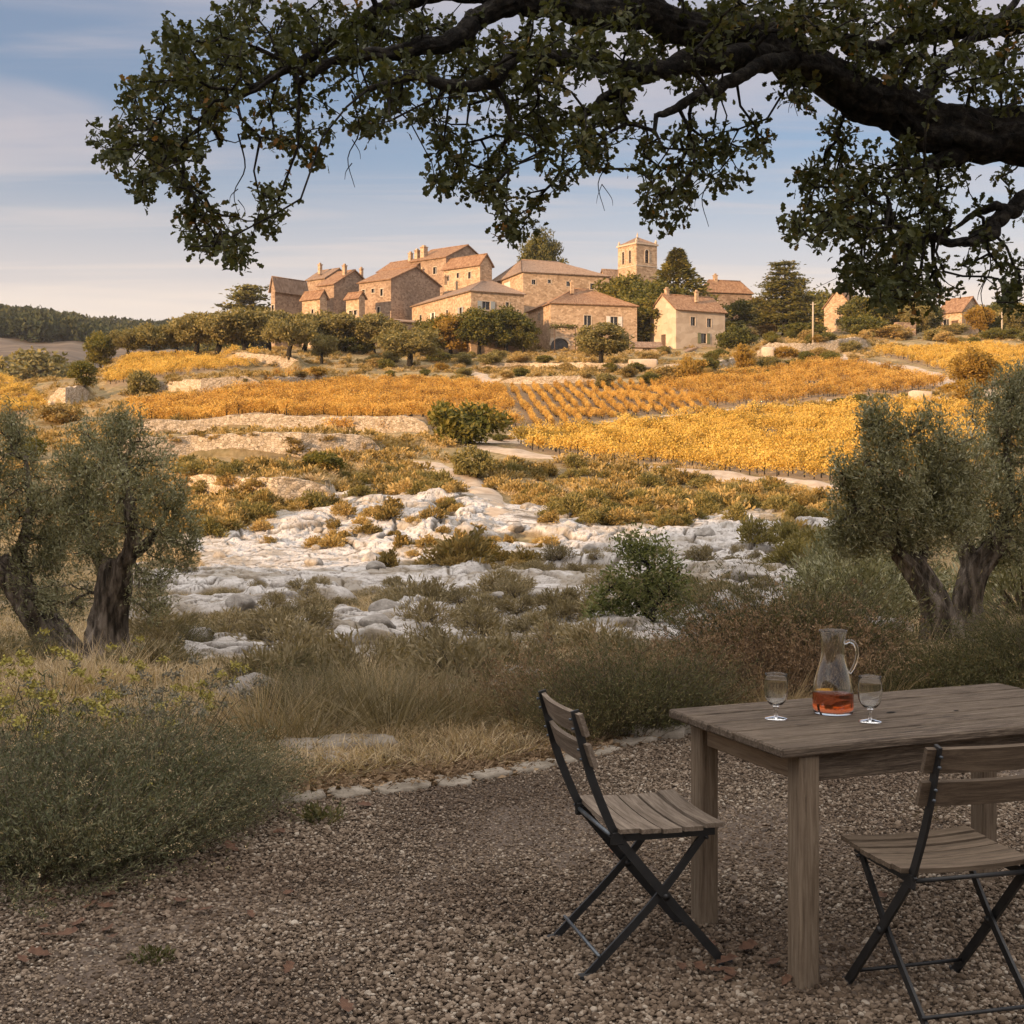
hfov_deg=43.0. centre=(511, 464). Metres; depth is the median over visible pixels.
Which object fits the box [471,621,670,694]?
dry weed
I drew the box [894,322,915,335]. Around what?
ruin
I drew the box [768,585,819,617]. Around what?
dry bush
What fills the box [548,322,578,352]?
pergola
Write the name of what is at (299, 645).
dry bush
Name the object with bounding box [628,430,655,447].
grapevine
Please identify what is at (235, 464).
green bush
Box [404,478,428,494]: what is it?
green bush
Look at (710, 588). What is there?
dry bush
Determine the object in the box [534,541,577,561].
dry bush
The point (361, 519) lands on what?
tawny bush
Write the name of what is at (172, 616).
cushion bush
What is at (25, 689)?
yellow umbel plant
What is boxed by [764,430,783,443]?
grapevine
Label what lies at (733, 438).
grapevine
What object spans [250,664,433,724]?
grass clump
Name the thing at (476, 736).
dry grass
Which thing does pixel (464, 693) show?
grass clump
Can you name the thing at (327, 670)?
grass clump
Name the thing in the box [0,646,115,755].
yellow umbel plant
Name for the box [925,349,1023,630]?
olive tree
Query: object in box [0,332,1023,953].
terrain
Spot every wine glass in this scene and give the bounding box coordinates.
[764,672,787,720]
[858,674,881,723]
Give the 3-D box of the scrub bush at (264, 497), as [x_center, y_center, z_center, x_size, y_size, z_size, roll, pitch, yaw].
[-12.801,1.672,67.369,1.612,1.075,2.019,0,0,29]
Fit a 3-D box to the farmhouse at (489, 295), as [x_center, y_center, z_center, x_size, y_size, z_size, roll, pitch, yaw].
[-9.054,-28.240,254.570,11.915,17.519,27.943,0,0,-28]
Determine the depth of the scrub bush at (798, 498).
71.33 m
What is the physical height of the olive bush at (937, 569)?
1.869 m
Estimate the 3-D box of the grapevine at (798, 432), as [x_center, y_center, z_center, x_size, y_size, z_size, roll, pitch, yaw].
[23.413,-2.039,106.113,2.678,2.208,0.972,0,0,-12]
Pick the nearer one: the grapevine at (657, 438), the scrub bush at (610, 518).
the scrub bush at (610, 518)
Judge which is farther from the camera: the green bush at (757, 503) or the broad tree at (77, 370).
the broad tree at (77, 370)
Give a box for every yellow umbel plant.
[0,627,119,741]
[0,644,126,743]
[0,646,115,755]
[0,654,103,751]
[0,656,65,754]
[0,657,113,755]
[0,671,127,746]
[78,634,217,738]
[80,664,239,743]
[105,642,251,744]
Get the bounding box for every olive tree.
[0,393,91,660]
[23,393,206,659]
[107,327,140,354]
[129,322,175,352]
[161,323,190,353]
[166,311,217,354]
[186,310,256,353]
[211,304,278,351]
[252,308,293,350]
[260,313,319,359]
[291,311,325,351]
[297,309,357,342]
[310,333,339,363]
[324,311,374,353]
[370,326,443,367]
[817,391,1001,646]
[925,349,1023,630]
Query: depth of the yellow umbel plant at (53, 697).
6.23 m
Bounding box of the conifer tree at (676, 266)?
[646,247,745,334]
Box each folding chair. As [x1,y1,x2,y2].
[536,689,732,979]
[841,743,1023,1023]
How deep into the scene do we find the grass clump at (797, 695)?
8.42 m
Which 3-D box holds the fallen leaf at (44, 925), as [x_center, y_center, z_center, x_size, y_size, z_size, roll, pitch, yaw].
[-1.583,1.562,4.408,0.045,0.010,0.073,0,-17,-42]
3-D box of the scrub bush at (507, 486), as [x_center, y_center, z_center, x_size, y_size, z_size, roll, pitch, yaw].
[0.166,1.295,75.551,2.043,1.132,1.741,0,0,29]
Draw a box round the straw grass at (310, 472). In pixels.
[0,333,1023,536]
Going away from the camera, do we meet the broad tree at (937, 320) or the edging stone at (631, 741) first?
the edging stone at (631, 741)
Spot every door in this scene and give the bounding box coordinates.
[549,337,570,350]
[662,334,665,345]
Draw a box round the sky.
[0,0,1023,320]
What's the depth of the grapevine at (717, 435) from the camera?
105.34 m
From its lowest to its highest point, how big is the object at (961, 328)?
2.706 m
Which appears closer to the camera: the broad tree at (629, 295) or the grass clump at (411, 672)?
the grass clump at (411, 672)
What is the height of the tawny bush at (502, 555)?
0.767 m
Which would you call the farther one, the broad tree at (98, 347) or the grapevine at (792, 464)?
the broad tree at (98, 347)
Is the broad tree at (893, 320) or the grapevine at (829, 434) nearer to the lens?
the grapevine at (829, 434)
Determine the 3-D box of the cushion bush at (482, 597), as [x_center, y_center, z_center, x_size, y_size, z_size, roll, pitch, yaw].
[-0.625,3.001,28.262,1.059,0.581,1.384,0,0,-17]
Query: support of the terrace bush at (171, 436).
on the terrain at (112, 390)
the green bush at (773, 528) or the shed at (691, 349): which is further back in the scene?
the shed at (691, 349)
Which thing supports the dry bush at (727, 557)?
on the terrain at (112, 390)
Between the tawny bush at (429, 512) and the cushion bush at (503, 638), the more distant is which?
the tawny bush at (429, 512)
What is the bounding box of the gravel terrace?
[0,740,1023,1023]
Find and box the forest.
[0,304,265,352]
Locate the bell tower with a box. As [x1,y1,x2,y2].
[616,232,658,284]
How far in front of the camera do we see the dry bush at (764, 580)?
35.71 m
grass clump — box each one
[0,627,170,698]
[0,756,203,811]
[1,761,142,857]
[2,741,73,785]
[15,758,217,836]
[17,627,202,687]
[31,729,237,841]
[38,652,142,676]
[80,630,197,664]
[115,779,247,846]
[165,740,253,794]
[168,681,361,746]
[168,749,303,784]
[181,662,358,735]
[204,664,351,717]
[205,736,324,783]
[214,676,402,746]
[219,660,384,732]
[232,659,398,727]
[242,661,411,731]
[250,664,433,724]
[254,651,413,688]
[278,655,393,685]
[281,669,478,738]
[282,660,472,728]
[293,651,454,702]
[293,661,414,703]
[313,667,486,729]
[318,687,404,725]
[333,651,439,687]
[335,662,425,695]
[350,658,486,716]
[351,656,503,709]
[356,647,470,692]
[359,678,520,735]
[382,651,490,688]
[395,661,546,724]
[397,681,519,725]
[407,656,534,700]
[407,674,500,711]
[427,678,513,715]
[428,650,555,709]
[445,697,507,721]
[452,669,583,730]
[610,638,712,679]
[644,649,764,703]
[714,653,855,702]
[812,658,936,693]
[876,618,973,663]
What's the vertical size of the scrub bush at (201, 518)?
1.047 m
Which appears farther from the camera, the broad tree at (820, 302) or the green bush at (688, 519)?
the broad tree at (820, 302)
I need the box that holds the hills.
[0,336,185,379]
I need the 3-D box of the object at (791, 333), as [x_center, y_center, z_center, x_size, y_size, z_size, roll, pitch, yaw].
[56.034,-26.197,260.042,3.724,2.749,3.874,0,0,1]
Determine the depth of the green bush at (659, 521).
61.77 m
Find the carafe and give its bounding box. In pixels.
[812,628,858,715]
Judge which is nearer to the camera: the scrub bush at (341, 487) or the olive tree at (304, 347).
the scrub bush at (341, 487)
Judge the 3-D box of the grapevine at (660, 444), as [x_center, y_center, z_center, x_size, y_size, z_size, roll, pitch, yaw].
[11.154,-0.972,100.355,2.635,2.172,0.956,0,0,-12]
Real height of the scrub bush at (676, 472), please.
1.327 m
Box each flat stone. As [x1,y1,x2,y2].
[274,733,397,751]
[289,749,347,763]
[613,724,686,738]
[671,723,690,733]
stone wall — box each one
[48,385,89,404]
[102,431,379,461]
[131,413,427,434]
[156,376,257,394]
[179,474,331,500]
[229,352,296,367]
[266,374,326,389]
[481,362,635,369]
[500,375,594,383]
[655,358,749,368]
[757,337,867,356]
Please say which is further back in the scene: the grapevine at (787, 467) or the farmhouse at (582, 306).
the farmhouse at (582, 306)
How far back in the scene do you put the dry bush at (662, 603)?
28.26 m
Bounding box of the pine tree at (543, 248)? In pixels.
[517,225,568,264]
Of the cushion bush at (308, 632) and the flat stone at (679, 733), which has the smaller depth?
the flat stone at (679, 733)
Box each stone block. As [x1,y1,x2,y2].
[628,359,657,369]
[761,347,774,356]
[908,390,931,400]
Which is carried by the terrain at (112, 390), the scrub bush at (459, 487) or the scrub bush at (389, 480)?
the scrub bush at (389, 480)
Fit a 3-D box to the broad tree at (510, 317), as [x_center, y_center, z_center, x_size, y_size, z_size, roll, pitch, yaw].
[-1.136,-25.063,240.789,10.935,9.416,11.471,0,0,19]
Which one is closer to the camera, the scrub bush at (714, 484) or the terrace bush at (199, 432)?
the scrub bush at (714, 484)
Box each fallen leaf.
[17,954,29,961]
[27,945,50,955]
[37,923,50,927]
[54,926,77,934]
[70,917,85,924]
[82,899,97,907]
[97,902,112,906]
[99,923,112,930]
[194,906,213,909]
[224,840,238,850]
[247,910,254,916]
[283,889,292,893]
[283,961,294,972]
[338,995,353,1011]
[356,801,371,805]
[693,960,705,970]
[710,966,726,970]
[714,953,738,963]
[722,971,736,980]
[724,966,735,975]
[737,938,757,949]
[768,957,779,963]
[781,974,792,984]
[867,888,886,896]
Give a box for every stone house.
[268,276,308,349]
[299,289,329,347]
[304,263,341,290]
[315,264,364,315]
[343,291,367,343]
[356,266,442,319]
[376,245,427,272]
[408,244,477,295]
[441,253,494,293]
[493,259,611,317]
[600,269,617,283]
[699,273,753,327]
[822,292,851,331]
[940,296,981,333]
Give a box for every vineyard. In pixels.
[0,373,19,381]
[0,378,49,413]
[99,344,262,383]
[124,365,524,429]
[501,377,708,427]
[526,393,1001,444]
[653,355,948,406]
[873,340,1023,383]
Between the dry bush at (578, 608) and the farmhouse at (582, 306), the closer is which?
the dry bush at (578, 608)
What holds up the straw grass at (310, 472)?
on the terrain at (112, 390)
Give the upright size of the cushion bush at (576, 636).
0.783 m
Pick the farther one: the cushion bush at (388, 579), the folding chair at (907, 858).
the cushion bush at (388, 579)
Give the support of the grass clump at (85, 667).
on the terrain at (112, 390)
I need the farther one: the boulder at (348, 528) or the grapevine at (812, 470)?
the grapevine at (812, 470)
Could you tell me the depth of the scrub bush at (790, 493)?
72.12 m
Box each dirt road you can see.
[460,396,982,443]
[464,445,915,494]
[840,354,993,396]
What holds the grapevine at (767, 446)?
on the terrain at (112, 390)
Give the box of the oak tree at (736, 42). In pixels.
[84,0,1023,324]
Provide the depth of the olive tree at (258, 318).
225.88 m
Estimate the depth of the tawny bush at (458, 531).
54.56 m
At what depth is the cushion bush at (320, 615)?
22.35 m
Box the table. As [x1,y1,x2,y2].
[669,683,1023,989]
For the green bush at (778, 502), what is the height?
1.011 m
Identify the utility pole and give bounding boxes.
[810,302,815,342]
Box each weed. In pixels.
[126,943,176,967]
[290,797,347,827]
[467,637,615,718]
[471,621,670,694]
[512,645,670,707]
[513,635,677,685]
[617,621,791,686]
[624,604,834,701]
[626,624,775,681]
[626,636,765,686]
[630,643,763,703]
[631,595,865,678]
[643,594,932,699]
[703,593,929,697]
[728,605,946,694]
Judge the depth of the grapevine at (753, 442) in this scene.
103.46 m
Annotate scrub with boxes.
[202,640,334,685]
[215,652,364,711]
[245,663,323,691]
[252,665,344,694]
[309,656,436,695]
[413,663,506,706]
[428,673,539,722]
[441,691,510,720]
[458,666,526,688]
[470,639,614,697]
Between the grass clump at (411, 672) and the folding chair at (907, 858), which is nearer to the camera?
the folding chair at (907, 858)
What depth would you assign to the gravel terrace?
4.57 m
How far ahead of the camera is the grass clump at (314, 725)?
7.42 m
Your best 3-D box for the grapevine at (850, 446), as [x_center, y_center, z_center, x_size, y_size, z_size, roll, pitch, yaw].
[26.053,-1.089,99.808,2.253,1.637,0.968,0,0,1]
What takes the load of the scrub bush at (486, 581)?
on the terrain at (112, 390)
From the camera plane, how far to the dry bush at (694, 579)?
36.57 m
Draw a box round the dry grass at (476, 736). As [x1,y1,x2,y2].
[0,506,1023,785]
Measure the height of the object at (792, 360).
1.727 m
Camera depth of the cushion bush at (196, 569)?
43.19 m
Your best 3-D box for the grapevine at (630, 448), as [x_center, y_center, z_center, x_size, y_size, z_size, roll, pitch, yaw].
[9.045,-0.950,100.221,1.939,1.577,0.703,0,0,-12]
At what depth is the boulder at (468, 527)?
57.94 m
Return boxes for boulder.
[213,550,227,557]
[225,593,256,611]
[225,672,275,699]
[304,558,323,565]
[311,544,323,549]
[313,527,323,532]
[345,537,357,545]
[346,524,360,534]
[358,614,395,628]
[361,552,379,561]
[366,560,385,569]
[368,599,402,611]
[397,521,412,529]
[457,524,477,534]
[489,591,503,601]
[508,522,524,531]
[520,502,536,508]
[527,587,561,601]
[582,544,596,550]
[586,588,615,608]
[694,527,714,536]
[707,590,744,608]
[731,563,768,581]
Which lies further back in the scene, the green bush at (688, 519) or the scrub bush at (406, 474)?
the scrub bush at (406, 474)
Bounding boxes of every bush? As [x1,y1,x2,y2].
[0,621,86,663]
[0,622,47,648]
[0,623,68,660]
[0,631,55,662]
[0,634,51,669]
[0,675,236,817]
[0,689,319,833]
[0,691,166,791]
[0,691,245,878]
[0,703,154,856]
[0,727,248,945]
[0,736,267,882]
[1,762,299,875]
[16,705,293,788]
[23,695,355,820]
[60,738,332,842]
[90,635,203,670]
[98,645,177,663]
[121,632,217,666]
[123,719,320,787]
[128,732,349,821]
[129,597,209,640]
[129,608,227,644]
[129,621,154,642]
[131,624,184,649]
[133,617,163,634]
[150,636,202,662]
[166,433,182,441]
[168,460,186,472]
[169,455,197,463]
[171,453,199,469]
[177,610,213,622]
[178,563,199,571]
[179,457,212,474]
[186,429,210,436]
[186,479,209,492]
[186,483,204,492]
[187,496,211,512]
[188,489,201,495]
[192,513,214,526]
[192,515,230,537]
[195,604,251,638]
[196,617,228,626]
[199,591,217,595]
[200,651,234,667]
[203,467,216,474]
[208,432,219,439]
[208,457,230,463]
[208,462,240,477]
[208,493,241,508]
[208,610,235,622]
[212,649,305,676]
[213,471,243,486]
[213,586,240,593]
[214,513,247,531]
[218,516,243,530]
[219,638,332,680]
[223,459,247,471]
[223,507,254,525]
[228,482,256,493]
[228,600,311,641]
[229,491,249,500]
[231,498,260,517]
[234,497,261,507]
[239,468,254,475]
[242,456,257,462]
[243,472,276,488]
[243,488,274,504]
[244,500,276,520]
[245,518,274,531]
[246,580,269,587]
[248,430,264,435]
[250,455,268,459]
[250,488,284,504]
[253,611,330,650]
[254,513,278,519]
[256,457,279,466]
[257,590,291,607]
[259,467,282,475]
[259,535,277,542]
[261,633,344,658]
[262,457,288,472]
[264,598,338,629]
[267,502,290,510]
[272,636,329,655]
[276,460,294,469]
[281,436,302,443]
[282,496,301,508]
[284,577,318,589]
[286,499,314,510]
[289,591,331,607]
[291,582,323,598]
[293,459,312,468]
[298,646,374,680]
[300,488,333,508]
[300,604,334,614]
[301,535,324,547]
[308,574,331,585]
[311,594,350,608]
[315,625,417,672]
[316,534,348,548]
[317,463,339,472]
[318,433,335,441]
[322,493,344,504]
[323,528,354,538]
[324,518,341,528]
[329,498,357,516]
[331,478,352,491]
[336,598,365,606]
[337,471,353,477]
[341,484,377,496]
[349,522,383,533]
[350,472,372,484]
[351,514,372,524]
[355,585,379,598]
[357,505,381,516]
[359,461,385,470]
[363,448,384,458]
[363,632,433,655]
[365,594,390,604]
[368,502,403,520]
[368,644,395,659]
[373,547,399,567]
[373,580,423,598]
[376,482,394,493]
[380,575,403,585]
[381,496,405,508]
[381,633,439,658]
[382,573,462,601]
[382,621,530,684]
[383,465,396,472]
[383,475,400,483]
[384,487,400,494]
[386,530,399,535]
[387,477,424,492]
[390,589,428,600]
[391,594,460,627]
[392,474,414,482]
[392,530,415,548]
[395,642,471,684]
[399,459,417,467]
[401,473,419,478]
[401,619,462,647]
[403,515,421,524]
[403,549,422,556]
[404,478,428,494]
[412,474,429,482]
[412,557,432,564]
[414,533,444,547]
[415,469,432,479]
[417,505,449,519]
[420,482,444,491]
[421,526,499,565]
[422,479,435,484]
[425,469,438,476]
[429,468,456,482]
[434,525,452,533]
[435,496,451,503]
[436,496,463,507]
[438,586,480,604]
[439,500,454,509]
[439,553,468,565]
[441,482,457,492]
[444,480,470,492]
[444,603,493,626]
[447,502,463,512]
[450,527,467,541]
[450,626,522,647]
[451,599,510,636]
[452,585,479,601]
[454,590,503,614]
[460,643,705,743]
[465,631,526,657]
[466,564,526,594]
[470,522,487,534]
[479,536,498,549]
[480,622,763,736]
[482,633,529,646]
[484,476,516,488]
[484,630,565,668]
[485,575,534,598]
[490,535,501,540]
[491,434,507,440]
[491,545,511,562]
[493,464,507,472]
[493,592,539,615]
[496,571,537,595]
[497,478,524,493]
[500,455,528,471]
[500,614,562,633]
[502,564,527,569]
[503,459,530,475]
[503,534,518,542]
[504,544,542,564]
[505,556,527,567]
[509,493,535,504]
[510,561,529,567]
[516,562,540,567]
[516,613,577,648]
[521,608,556,621]
[522,617,764,723]
[523,483,558,496]
[524,559,547,570]
[525,461,540,467]
[528,537,544,543]
[529,469,546,477]
[530,467,548,475]
[530,492,559,505]
[531,475,545,480]
[531,584,580,610]
[532,543,543,547]
[534,501,565,515]
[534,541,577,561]
[535,481,560,491]
[536,490,549,496]
[536,509,559,522]
[537,461,557,473]
[537,535,559,545]
[537,595,581,622]
[542,561,559,570]
[544,496,561,504]
[550,614,635,652]
[553,478,570,484]
[554,582,625,606]
[555,490,589,515]
[556,561,592,572]
[557,474,568,480]
[561,653,624,675]
[562,452,587,467]
[562,467,581,477]
[563,491,583,497]
[563,625,645,661]
[568,637,763,730]
[571,507,602,517]
[572,592,619,621]
[574,508,601,524]
[575,466,591,474]
[576,459,591,466]
[576,627,671,666]
[579,521,699,623]
[580,548,594,553]
[581,495,593,508]
[581,567,617,589]
[583,486,609,504]
[584,562,604,568]
[585,497,597,503]
[585,511,627,525]
[586,550,604,560]
[588,547,621,558]
[590,501,604,509]
[597,470,612,477]
[597,498,621,508]
[599,503,615,514]
[603,475,620,484]
[603,487,626,501]
[603,582,640,599]
[604,546,954,661]
[606,463,631,471]
[608,506,635,522]
[609,469,623,477]
[613,576,886,675]
[614,504,640,522]
[616,458,639,468]
[619,481,636,488]
[622,495,651,508]
[622,543,997,669]
[623,486,652,499]
[628,510,646,523]
[628,568,665,593]
[633,471,668,486]
[634,502,657,513]
[638,594,681,611]
[643,511,655,519]
[645,517,655,524]
[649,494,678,508]
[649,508,674,519]
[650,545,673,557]
[651,509,679,524]
[653,514,676,526]
[655,485,690,500]
[657,464,671,474]
[659,517,689,526]
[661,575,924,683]
[666,480,683,488]
[667,467,694,482]
[669,503,695,519]
[675,512,694,524]
[676,573,967,668]
[678,573,703,586]
[679,469,700,481]
[680,493,720,507]
[682,544,718,560]
[685,577,728,596]
[689,495,724,510]
[689,592,711,605]
[691,507,709,519]
[693,488,710,498]
[696,490,724,504]
[700,478,723,490]
[700,483,720,490]
[700,503,722,514]
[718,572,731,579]
[719,554,759,561]
[719,582,766,603]
[720,481,751,494]
[720,488,739,498]
[721,501,747,520]
[722,477,751,484]
[728,545,746,553]
[729,479,752,484]
[731,561,769,571]
[734,491,751,500]
[736,513,782,547]
[737,480,767,495]
[739,493,764,507]
[746,574,777,590]
[748,550,762,558]
[754,478,769,488]
[755,493,768,502]
[758,492,793,509]
[758,538,810,563]
[762,475,788,487]
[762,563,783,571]
[763,482,790,492]
[767,495,786,510]
[768,517,800,533]
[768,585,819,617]
[774,486,789,493]
[774,522,811,542]
[774,536,811,552]
[776,512,896,592]
[781,500,808,519]
[782,590,855,615]
[785,491,805,502]
[785,523,824,547]
[785,532,947,618]
[786,553,810,568]
[788,483,807,492]
[789,491,818,504]
[794,598,858,624]
[801,400,817,405]
[801,487,830,500]
[801,494,819,505]
[803,504,827,513]
[803,506,827,517]
[803,577,847,597]
[805,501,823,508]
[807,547,954,611]
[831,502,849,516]
[849,650,931,687]
[851,645,987,693]
[862,618,1020,690]
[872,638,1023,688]
[883,610,1023,681]
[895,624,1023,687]
[905,517,1023,616]
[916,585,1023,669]
[922,592,1023,662]
[929,615,1023,682]
[959,595,1023,635]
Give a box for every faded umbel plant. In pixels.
[0,660,173,734]
[15,671,176,743]
[65,655,220,731]
[66,666,222,741]
[145,667,267,739]
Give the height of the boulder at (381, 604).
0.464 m
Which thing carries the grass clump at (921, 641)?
on the terrain at (112, 390)
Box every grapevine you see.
[509,425,522,441]
[511,424,535,445]
[511,425,532,443]
[519,429,545,450]
[531,433,548,449]
[535,436,552,450]
[541,430,559,448]
[545,433,570,453]
[546,434,563,451]
[549,433,565,451]
[550,426,572,447]
[558,427,581,440]
[560,432,583,449]
[561,434,574,448]
[562,439,578,451]
[566,433,593,453]
[572,433,596,453]
[574,435,603,455]
[577,428,601,441]
[578,428,593,436]
[579,442,604,459]
[585,432,601,446]
[588,439,612,451]
[590,441,617,457]
[592,433,609,440]
[602,428,627,443]
[603,435,625,455]
[604,440,622,457]
[609,428,627,442]
[613,443,634,456]
[616,430,634,447]
[618,439,630,446]
[620,425,642,438]
[620,443,640,457]
[621,434,649,448]
[623,446,649,463]
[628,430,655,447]
[630,437,652,459]
[633,427,656,438]
[642,446,660,461]
[643,439,671,460]
[645,431,659,440]
[647,435,664,445]
[649,428,668,438]
[652,445,670,461]
[653,437,677,448]
[657,448,676,464]
[658,427,683,437]
[661,441,682,462]
[662,431,683,446]
[668,427,690,443]
[670,435,690,446]
[672,448,689,463]
[675,445,703,467]
[679,440,695,451]
[680,431,702,446]
[685,446,707,465]
[687,436,709,445]
[691,430,705,442]
[693,425,720,438]
[693,437,712,453]
[695,436,720,447]
[698,449,718,466]
[698,452,717,467]
[703,432,724,444]
[704,448,732,465]
[705,437,725,451]
[708,433,728,444]
[709,439,737,452]
[712,432,732,444]
[712,443,736,457]
[713,454,738,470]
[721,430,738,445]
[722,451,738,470]
[727,436,741,447]
[729,428,751,442]
[729,430,747,441]
[729,443,751,466]
[731,454,750,471]
[734,439,751,449]
[734,457,758,474]
[735,429,759,445]
[737,432,761,448]
[738,451,755,469]
[742,438,763,448]
[742,442,769,465]
[742,451,767,472]
[748,450,775,474]
[753,435,766,445]
[754,440,778,451]
[757,442,781,453]
[760,438,774,446]
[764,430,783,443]
[765,448,797,474]
[765,457,791,475]
[766,433,792,446]
[772,446,791,463]
[773,455,800,475]
[775,430,801,445]
[775,438,797,451]
[784,455,800,473]
[785,445,799,462]
[785,454,817,476]
[786,427,812,440]
[788,439,811,452]
[789,446,810,459]
[791,448,810,464]
[795,429,823,445]
[797,443,813,456]
[801,461,825,479]
[802,453,832,477]
[804,447,831,461]
[804,447,834,473]
[811,436,834,446]
[811,439,833,451]
[811,441,839,457]
[818,431,834,442]
[819,444,841,458]
[819,458,842,479]
[820,432,847,442]
[830,437,848,451]
[838,428,854,440]
[838,440,855,452]
[842,438,859,449]
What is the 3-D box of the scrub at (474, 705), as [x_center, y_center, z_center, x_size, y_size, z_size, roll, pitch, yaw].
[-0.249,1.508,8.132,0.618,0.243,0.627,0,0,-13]
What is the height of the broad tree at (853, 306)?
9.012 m
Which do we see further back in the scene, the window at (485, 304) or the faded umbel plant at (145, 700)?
the window at (485, 304)
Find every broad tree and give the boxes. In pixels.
[0,345,69,380]
[66,359,98,387]
[82,330,118,367]
[349,312,397,352]
[378,320,412,350]
[411,313,456,350]
[425,311,466,355]
[453,306,506,354]
[480,304,535,350]
[510,319,542,352]
[573,321,635,362]
[592,270,644,298]
[617,278,663,341]
[622,293,662,341]
[626,279,693,322]
[723,298,758,327]
[752,302,772,327]
[788,287,832,322]
[835,295,871,329]
[837,295,893,326]
[887,300,921,324]
[893,302,938,334]
[919,305,944,325]
[947,347,1003,385]
[962,304,996,331]
[970,302,1008,329]
[995,302,1023,329]
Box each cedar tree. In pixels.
[199,283,270,351]
[741,259,827,335]
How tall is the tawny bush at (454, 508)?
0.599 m
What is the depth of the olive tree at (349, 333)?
238.66 m
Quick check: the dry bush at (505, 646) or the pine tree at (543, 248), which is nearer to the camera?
the dry bush at (505, 646)
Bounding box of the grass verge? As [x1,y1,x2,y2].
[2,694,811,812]
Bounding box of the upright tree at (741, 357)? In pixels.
[731,343,757,369]
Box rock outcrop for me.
[129,473,916,659]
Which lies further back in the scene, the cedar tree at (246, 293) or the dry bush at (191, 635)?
the cedar tree at (246, 293)
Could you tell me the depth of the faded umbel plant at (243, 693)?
7.20 m
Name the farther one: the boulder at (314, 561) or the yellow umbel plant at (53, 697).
the boulder at (314, 561)
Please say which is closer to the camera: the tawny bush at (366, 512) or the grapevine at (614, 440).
the tawny bush at (366, 512)
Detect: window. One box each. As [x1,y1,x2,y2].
[380,288,383,296]
[432,266,436,274]
[482,300,490,310]
[531,279,535,284]
[583,314,591,332]
[610,316,617,324]
[621,251,624,264]
[628,249,631,262]
[644,249,649,262]
[690,316,695,326]
[701,332,706,343]
[706,318,711,327]
[943,318,949,325]
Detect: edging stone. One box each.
[277,789,325,803]
[327,784,371,800]
[371,777,431,793]
[434,773,471,787]
[466,767,512,782]
[506,759,554,775]
[545,753,578,765]
[592,744,620,756]
[613,735,659,747]
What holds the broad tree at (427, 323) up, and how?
on the terrain at (112, 390)
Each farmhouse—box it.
[409,274,526,353]
[526,280,639,350]
[650,287,727,348]
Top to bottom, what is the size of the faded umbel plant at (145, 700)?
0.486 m
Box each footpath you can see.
[413,461,510,516]
[471,372,501,385]
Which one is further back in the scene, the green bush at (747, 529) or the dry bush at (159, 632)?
the green bush at (747, 529)
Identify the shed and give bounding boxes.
[393,319,415,329]
[629,341,662,350]
[683,347,698,351]
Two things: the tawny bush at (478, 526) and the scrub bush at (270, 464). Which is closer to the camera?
the tawny bush at (478, 526)
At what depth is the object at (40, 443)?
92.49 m

